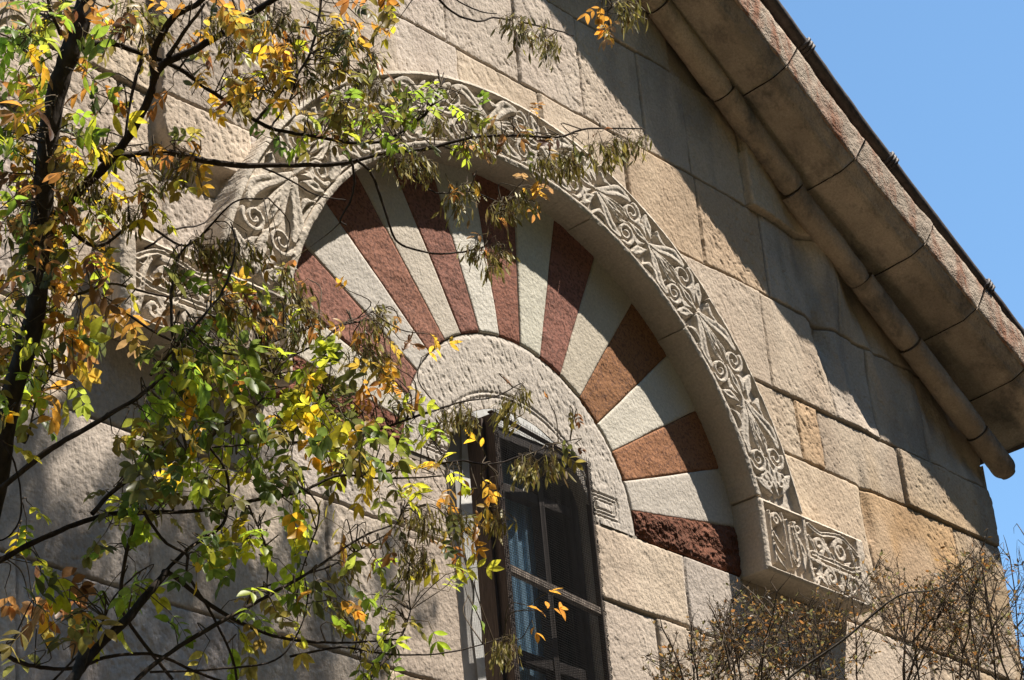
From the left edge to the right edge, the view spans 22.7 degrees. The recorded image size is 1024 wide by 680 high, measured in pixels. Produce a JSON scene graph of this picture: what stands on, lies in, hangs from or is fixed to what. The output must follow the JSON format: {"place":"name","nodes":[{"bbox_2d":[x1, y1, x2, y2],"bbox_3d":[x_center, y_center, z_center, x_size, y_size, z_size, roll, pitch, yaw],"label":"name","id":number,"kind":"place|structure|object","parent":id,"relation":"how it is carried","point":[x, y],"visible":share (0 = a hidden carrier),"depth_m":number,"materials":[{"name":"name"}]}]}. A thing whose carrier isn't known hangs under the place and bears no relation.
{"place":"outdoors","nodes":[
{"label":"outdoors","id":0,"kind":"place"},
{"bbox_2d":[0,0,1023,679],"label":"church","id":1,"kind":"structure","parent":0,"point":[752,320],"depth_m":11.11,"materials":[{"name":"stone"}]},
{"bbox_2d":[466,407,612,679],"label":"window","id":2,"kind":"structure","parent":1,"relation":"in","point":[544,554],"depth_m":10.22,"materials":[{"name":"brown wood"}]},
{"bbox_2d":[779,0,1023,677],"label":"sky","id":3,"kind":"structure","parent":0,"point":[940,83],"materials":[{"name":"blue"}]},
{"bbox_3d":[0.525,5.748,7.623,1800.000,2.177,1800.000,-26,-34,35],"label":"ground","id":4,"kind":"structure","parent":0,"visible":0},
{"bbox_2d":[0,222,441,679],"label":"young tree","id":5,"kind":"object","parent":4,"relation":"on","point":[307,405],"visible":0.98,"depth_m":6.09,"materials":[{"name":"green plant"}]},
{"bbox_2d":[0,0,651,679],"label":"ash tree","id":6,"kind":"object","parent":4,"relation":"on","point":[42,244],"visible":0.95,"depth_m":6.41,"materials":[{"name":"green plant"}]},
{"bbox_2d":[637,523,1023,679],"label":"shrub","id":7,"kind":"object","parent":4,"relation":"on","point":[729,643],"visible":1,"depth_m":7.50,"materials":[{"name":"brown plant"}]}
]}

